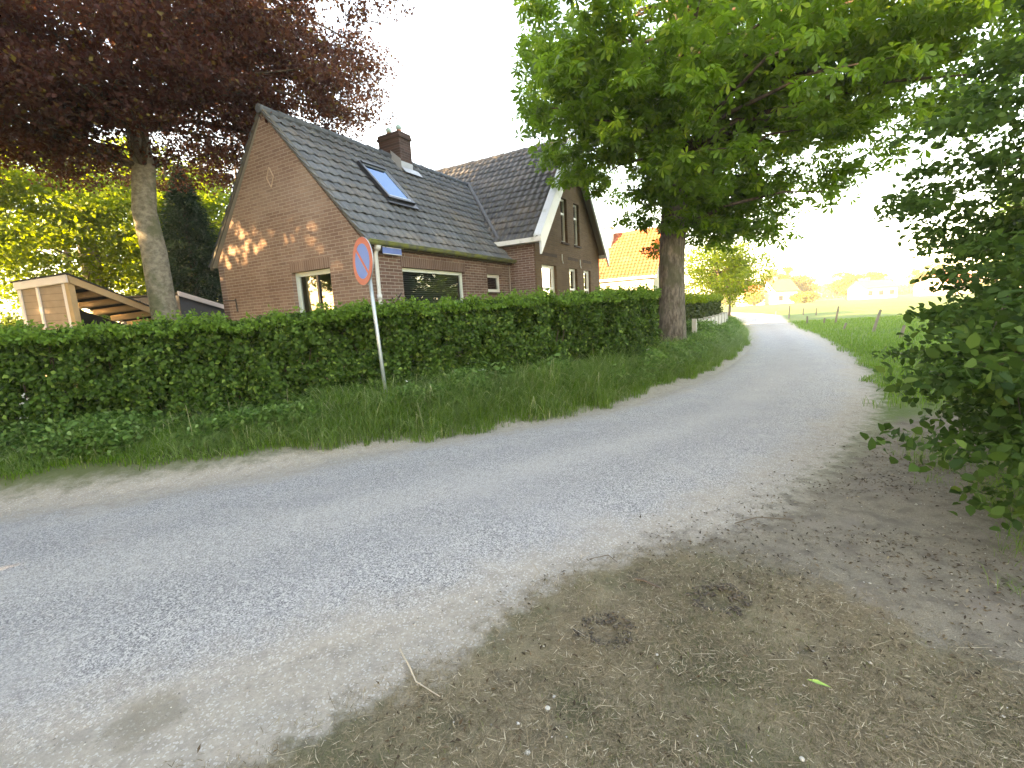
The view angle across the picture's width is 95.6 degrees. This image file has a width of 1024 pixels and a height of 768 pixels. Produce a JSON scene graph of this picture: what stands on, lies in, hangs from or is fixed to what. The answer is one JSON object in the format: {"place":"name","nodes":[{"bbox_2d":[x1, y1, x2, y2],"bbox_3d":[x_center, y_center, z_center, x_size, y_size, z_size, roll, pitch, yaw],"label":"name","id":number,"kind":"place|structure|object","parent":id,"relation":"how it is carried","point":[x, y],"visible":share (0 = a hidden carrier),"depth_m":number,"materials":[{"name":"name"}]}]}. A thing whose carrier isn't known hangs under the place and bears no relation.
{"place":"outdoors","nodes":[
{"label":"outdoors","id":0,"kind":"place"},
{"bbox_2d":[0,313,859,755],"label":"road","id":1,"kind":"structure","parent":0,"point":[110,611],"depth_m":3.49,"materials":[{"name":"grey asphalt"}]},
{"bbox_2d":[0,293,1023,767],"bbox_3d":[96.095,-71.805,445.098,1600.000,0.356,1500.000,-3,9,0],"label":"ground","id":2,"kind":"structure","parent":0,"point":[162,737],"depth_m":2.30,"materials":[{"name":"brown soil"}]},
{"bbox_2d":[0,305,24,328],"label":"garden shrub","id":3,"kind":"object","parent":2,"relation":"on","point":[9,319],"visible":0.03,"depth_m":15.91,"materials":[{"name":"green plant"}]},
{"bbox_2d":[20,393,35,422],"bbox_3d":[-6.023,0.557,5.840,0.158,0.897,0.326,-11,12,-41],"label":"flowering weed","id":4,"kind":"object","parent":2,"relation":"on","point":[27,411],"visible":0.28,"depth_m":5.79,"materials":[{"name":"white plant"}]},
{"bbox_2d":[0,162,120,312],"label":"maple tree","id":5,"kind":"object","parent":2,"relation":"on","point":[32,207],"visible":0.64,"depth_m":17.05,"materials":[{"name":"green plant"}]},
{"bbox_2d":[0,138,160,310],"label":"maple tree","id":6,"kind":"object","parent":2,"relation":"on","point":[52,257],"visible":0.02,"depth_m":24.95,"materials":[{"name":"green plant"}]},
{"bbox_2d":[9,273,182,384],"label":"open shed","id":7,"kind":"structure","parent":2,"relation":"on","point":[47,299],"depth_m":10.24,"materials":[{"name":"brown wood"}]},
{"bbox_2d":[0,135,209,319],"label":"maple tree","id":8,"kind":"object","parent":2,"relation":"on","point":[23,186],"visible":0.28,"depth_m":17.47,"materials":[{"name":"green plant"}]},
{"bbox_2d":[89,311,122,323],"bbox_3d":[-14.132,-1.413,16.631,4.756,2.893,5.020,-3,9,0],"label":"garden shrub","id":9,"kind":"object","parent":2,"relation":"on","point":[120,321],"depth_m":16.75,"materials":[{"name":"green plant"}]},
{"bbox_2d":[43,135,231,294],"bbox_3d":[-13.309,-5.231,19.020,7.396,9.490,7.811,-3,9,0],"label":"maple tree","id":10,"kind":"object","parent":2,"relation":"on","point":[212,205],"visible":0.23,"depth_m":17.17,"materials":[{"name":"green plant"}]},
{"bbox_2d":[44,154,230,298],"bbox_3d":[-16.175,-5.865,22.204,7.974,10.104,8.038,-3,9,0],"label":"maple tree","id":11,"kind":"object","parent":2,"relation":"on","point":[111,262],"visible":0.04,"depth_m":19.71,"materials":[{"name":"green plant"}]},
{"bbox_2d":[123,291,225,369],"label":"garden shed","id":12,"kind":"structure","parent":2,"relation":"on","point":[186,302],"depth_m":13.14,"materials":[{"name":"wood"}]},
{"bbox_2d":[144,163,223,304],"bbox_3d":[-11.413,-3.722,16.841,4.928,8.165,4.955,-3,9,0],"label":"spruce tree","id":13,"kind":"object","parent":2,"relation":"on","point":[185,274],"visible":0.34,"depth_m":16.09,"materials":[{"name":"green plant"}]},
{"bbox_2d":[0,0,414,391],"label":"copper beech","id":14,"kind":"object","parent":2,"relation":"on","point":[199,63],"visible":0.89,"depth_m":9.42,"materials":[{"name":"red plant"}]},
{"bbox_2d":[0,282,664,445],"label":"hedge","id":15,"kind":"object","parent":2,"relation":"on","point":[143,365],"visible":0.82,"depth_m":6.62,"materials":[{"name":"green plant"}]},
{"bbox_2d":[353,237,387,398],"bbox_3d":[-1.954,-0.621,6.631,0.169,2.852,0.650,-11,11,-40],"label":"traffic sign","id":16,"kind":"object","parent":2,"relation":"on","point":[363,262],"visible":0.98,"depth_m":6.49,"materials":[{"name":"metal"}]},
{"bbox_2d":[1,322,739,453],"bbox_3d":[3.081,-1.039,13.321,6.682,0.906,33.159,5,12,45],"label":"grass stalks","id":17,"kind":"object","parent":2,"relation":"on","point":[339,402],"depth_m":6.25,"materials":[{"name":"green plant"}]},
{"bbox_2d":[0,316,742,464],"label":"weeds","id":18,"kind":"object","parent":2,"relation":"on","point":[63,429],"visible":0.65,"depth_m":5.91,"materials":[{"name":"green plant"}]},
{"bbox_2d":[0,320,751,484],"bbox_3d":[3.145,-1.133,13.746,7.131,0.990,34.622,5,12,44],"label":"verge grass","id":19,"kind":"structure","parent":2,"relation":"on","point":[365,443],"depth_m":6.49,"materials":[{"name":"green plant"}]},
{"bbox_2d":[0,315,759,475],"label":"tall grass","id":20,"kind":"structure","parent":2,"relation":"on","point":[236,447],"depth_m":6.50,"materials":[{"name":"green plant"}]},
{"bbox_2d":[208,103,608,383],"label":"brick house","id":21,"kind":"structure","parent":2,"relation":"on","point":[304,212],"depth_m":10.65,"materials":[{"name":"brick"}]},
{"bbox_2d":[295,268,329,312],"bbox_3d":[-4.013,-1.618,9.779,1.190,1.500,0.175,2,10,29],"label":"window","id":22,"kind":"structure","parent":21,"relation":"in","point":[309,275],"depth_m":9.89,"materials":[{"name":"paint"}]},
{"bbox_2d":[382,246,401,255],"bbox_3d":[-2.381,-2.609,9.127,0.084,0.130,0.520,2,10,29],"label":"street name plate","id":23,"kind":"object","parent":21,"relation":"attached to","point":[391,251],"visible":1,"depth_m":9.09,"materials":[{"name":"blue metal"}]},
{"bbox_2d":[402,268,462,303],"bbox_3d":[-1.822,-1.895,10.718,0.145,1.420,2.250,2,10,29],"label":"window","id":24,"kind":"structure","parent":21,"relation":"in","point":[459,274],"depth_m":10.72,"materials":[{"name":"glass"}]},
{"bbox_2d":[487,274,504,293],"bbox_3d":[-0.512,-2.740,12.783,0.195,0.540,0.840,2,10,29],"label":"window","id":25,"kind":"structure","parent":21,"relation":"in","point":[492,291],"depth_m":12.91,"materials":[{"name":"white paint"}]},
{"bbox_2d":[542,265,554,292],"bbox_3d":[1.059,-2.723,13.979,0.310,1.670,1.120,2,10,29],"label":"window","id":26,"kind":"structure","parent":21,"relation":"in","point":[547,271],"depth_m":14.05,"materials":[{"name":"white glass"}]},
{"bbox_2d":[560,199,569,244],"bbox_3d":[1.603,-5.143,14.702,0.195,1.410,0.580,2,10,29],"label":"window","id":27,"kind":"structure","parent":21,"relation":"in","point":[561,200],"depth_m":14.87,"materials":[{"name":"white paint"}]},
{"bbox_2d":[569,268,575,293],"bbox_3d":[1.986,-3.055,15.616,0.075,1.610,0.720,2,10,29],"label":"window","id":28,"kind":"structure","parent":21,"relation":"in","point":[571,270],"depth_m":15.78,"materials":[{"name":"white paint"}]},
{"bbox_2d":[573,205,581,247],"bbox_3d":[2.129,-5.314,15.630,0.195,1.410,0.580,2,10,29],"label":"window","id":29,"kind":"structure","parent":21,"relation":"in","point":[575,217],"depth_m":15.81,"materials":[{"name":"white paint"}]},
{"bbox_2d":[584,271,588,293],"bbox_3d":[2.630,-3.267,16.766,0.331,1.610,0.678,-2,9,7],"label":"window","id":30,"kind":"structure","parent":21,"relation":"in","point":[586,280],"depth_m":16.87,"materials":[{"name":"white paint"}]},
{"bbox_2d":[399,648,439,696],"bbox_3d":[-0.442,1.308,2.105,0.044,0.016,0.385,-10,11,-38],"label":"twig","id":31,"kind":"object","parent":2,"relation":"on","point":[404,657],"visible":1,"depth_m":2.09,"materials":[{"name":"beige wood"}]},
{"bbox_2d":[481,360,514,384],"bbox_3d":[-0.199,0.000,7.537,0.568,0.837,0.448,-3,9,0],"label":"weed plant","id":32,"kind":"object","parent":2,"relation":"on","point":[496,367],"visible":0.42,"depth_m":7.48,"materials":[{"name":"green plant"}]},
{"bbox_2d":[3,392,1023,767],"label":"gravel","id":33,"kind":"structure","parent":2,"relation":"on","point":[507,620],"depth_m":2.51,"materials":[{"name":"grey gravel"}]},
{"bbox_2d":[537,353,560,366],"bbox_3d":[0.685,-0.115,7.930,0.322,0.846,0.451,-11,11,-40],"label":"weed plant","id":34,"kind":"object","parent":2,"relation":"on","point":[551,356],"visible":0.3,"depth_m":7.84,"materials":[{"name":"green plant"}]},
{"bbox_2d":[144,529,1023,767],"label":"dry clippings","id":35,"kind":"object","parent":2,"relation":"on","point":[602,751],"visible":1,"depth_m":1.94,"materials":[{"name":"brown plant"}]},
{"bbox_2d":[807,679,829,686],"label":"fallen leaf","id":36,"kind":"object","parent":35,"relation":"on","point":[817,681],"visible":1,"depth_m":1.92,"materials":[{"name":"plant"}]},
{"bbox_2d":[197,433,1023,767],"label":"litter","id":37,"kind":"object","parent":2,"relation":"on","point":[765,613],"visible":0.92,"depth_m":2.44,"materials":[{"name":"brown plant"}]},
{"bbox_2d":[204,544,1023,767],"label":"stubble","id":38,"kind":"object","parent":2,"relation":"on","point":[763,640],"visible":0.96,"depth_m":1.89,"materials":[{"name":"beige plant"}]},
{"bbox_2d":[599,226,659,290],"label":"farm house","id":39,"kind":"structure","parent":2,"relation":"on","point":[631,264],"depth_m":30.18,"materials":[{"name":"orange tile"}]},
{"bbox_2d":[635,578,661,588],"bbox_3d":[0.788,1.151,2.687,0.165,0.023,0.019,5,12,42],"label":"twig","id":40,"kind":"object","parent":2,"relation":"on","point":[649,582],"visible":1,"depth_m":2.68,"materials":[{"name":"brown wood"}]},
{"bbox_2d":[573,583,752,649],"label":"soil clods","id":41,"kind":"object","parent":2,"relation":"on","point":[697,601],"visible":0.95,"depth_m":2.42,"materials":[{"name":"brown soil"}]},
{"bbox_2d":[655,291,723,336],"bbox_3d":[6.790,-2.476,17.899,1.692,2.174,10.033,2,10,31],"label":"hedge","id":42,"kind":"object","parent":2,"relation":"on","point":[698,305],"visible":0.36,"depth_m":16.70,"materials":[{"name":"green plant"}]},
{"bbox_2d":[692,312,727,332],"bbox_3d":[7.348,-2.018,16.878,0.110,1.045,9.298,2,10,30],"label":"concrete fence","id":43,"kind":"object","parent":2,"relation":"on","point":[722,317],"visible":0.3,"depth_m":16.76,"materials":[{"name":"white concrete"}]},
{"bbox_2d":[654,239,785,307],"bbox_3d":[11.992,-5.969,27.334,7.234,5.618,6.734,-3,9,0],"label":"garden tree","id":44,"kind":"object","parent":2,"relation":"on","point":[735,267],"visible":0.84,"depth_m":26.27,"materials":[{"name":"green plant"}]},
{"bbox_2d":[706,257,763,315],"bbox_3d":[17.787,-7.946,37.871,4.503,5.704,4.627,-3,9,0],"label":"garden tree","id":45,"kind":"object","parent":2,"relation":"on","point":[729,310],"visible":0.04,"depth_m":37.64,"materials":[{"name":"brown plant"}]},
{"bbox_2d":[736,285,766,305],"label":"village house","id":46,"kind":"structure","parent":2,"relation":"on","point":[745,304],"depth_m":128.92,"materials":[{"name":"brick"}]},
{"bbox_2d":[744,292,765,305],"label":"village tree","id":47,"kind":"object","parent":2,"relation":"on","point":[753,301],"visible":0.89,"depth_m":117.36,"materials":[{"name":"yellow plant"}]},
{"bbox_2d":[734,517,792,523],"bbox_3d":[1.823,0.987,3.387,0.432,0.012,0.077,-3,9,0],"label":"twig","id":48,"kind":"object","parent":2,"relation":"on","point":[761,517],"visible":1,"depth_m":3.39,"materials":[{"name":"brown wood"}]},
{"bbox_2d":[509,0,1023,341],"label":"horse chestnut","id":49,"kind":"object","parent":2,"relation":"on","point":[679,121],"visible":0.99,"depth_m":9.00,"materials":[{"name":"green plant"}]},
{"bbox_2d":[763,276,799,304],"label":"village house","id":50,"kind":"structure","parent":2,"relation":"on","point":[781,291],"depth_m":127.25,"materials":[{"name":"brick"}]},
{"bbox_2d":[762,265,803,286],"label":"village tree","id":51,"kind":"object","parent":2,"relation":"on","point":[788,270],"visible":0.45,"depth_m":133.04,"materials":[{"name":"yellow plant"}]},
{"bbox_2d":[789,290,819,303],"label":"village tree","id":52,"kind":"object","parent":2,"relation":"on","point":[804,297],"visible":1,"depth_m":117.11,"materials":[{"name":"yellow plant"}]},
{"bbox_2d":[797,273,820,291],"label":"village tree","id":53,"kind":"object","parent":2,"relation":"on","point":[808,285],"visible":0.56,"depth_m":133.77,"materials":[{"name":"yellow plant"}]},
{"bbox_2d":[834,306,839,322],"bbox_3d":[18.610,-3.915,26.580,0.254,1.065,0.112,-3,9,0],"label":"field post","id":54,"kind":"object","parent":2,"relation":"on","point":[836,317],"visible":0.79,"depth_m":26.55,"materials":[{"name":"brown wood"}]},
{"bbox_2d":[693,281,989,304],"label":"wood","id":55,"kind":"object","parent":2,"relation":"on","point":[901,290],"visible":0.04,"depth_m":216.99,"materials":[{"name":"green plant"}]},
{"bbox_2d":[826,269,868,299],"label":"village tree","id":56,"kind":"object","parent":2,"relation":"on","point":[841,285],"visible":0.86,"depth_m":136.70,"materials":[{"name":"yellow plant"}]},
{"bbox_2d":[846,277,899,299],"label":"village house","id":57,"kind":"structure","parent":2,"relation":"on","point":[867,288],"depth_m":126.76,"materials":[{"name":"brick"}]},
{"bbox_2d":[872,309,881,331],"bbox_3d":[15.052,-2.555,19.152,0.366,1.027,0.113,-3,9,0],"label":"field post","id":58,"kind":"object","parent":2,"relation":"on","point":[877,319],"visible":0.79,"depth_m":19.11,"materials":[{"name":"brown wood"}]},
{"bbox_2d":[862,270,895,280],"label":"village tree","id":59,"kind":"object","parent":2,"relation":"on","point":[874,275],"visible":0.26,"depth_m":134.34,"materials":[{"name":"yellow plant"}]},
{"bbox_2d":[899,325,905,337],"bbox_3d":[13.640,-1.785,16.211,0.208,0.539,0.112,-3,9,0],"label":"field post","id":60,"kind":"object","parent":2,"relation":"on","point":[903,328],"visible":0.67,"depth_m":16.16,"materials":[{"name":"brown wood"}]},
{"bbox_2d":[902,261,948,286],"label":"village tree","id":61,"kind":"object","parent":2,"relation":"on","point":[914,272],"visible":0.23,"depth_m":135.03,"materials":[{"name":"yellow plant"}]},
{"bbox_2d":[857,0,1023,530],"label":"elm bush","id":62,"kind":"object","parent":2,"relation":"on","point":[987,371],"visible":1,"depth_m":3.73,"materials":[{"name":"green plant"}]},
{"bbox_2d":[911,272,982,295],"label":"village house","id":63,"kind":"structure","parent":2,"relation":"on","point":[918,289],"depth_m":127.32,"materials":[{"name":"brick"}]},
{"bbox_2d":[886,431,1023,596],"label":"bush grass","id":64,"kind":"object","parent":2,"relation":"on","point":[988,497],"visible":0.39,"depth_m":3.63,"materials":[{"name":"green plant"}]},
{"bbox_2d":[978,178,1023,294],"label":"oak tree","id":65,"kind":"object","parent":2,"relation":"on","point":[1012,204],"visible":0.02,"depth_m":23.97,"materials":[{"name":"green plant"}]},
{"bbox_2d":[0,0,1023,321],"label":"sky","id":66,"kind":"structure","parent":0,"point":[454,102],"materials":[{"name":"white"}]},
{"bbox_2d":[787,314,994,409],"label":"field grass","id":67,"kind":"structure","parent":0,"point":[863,345],"depth_m":14.99,"materials":[{"name":"green plant"}]}
]}

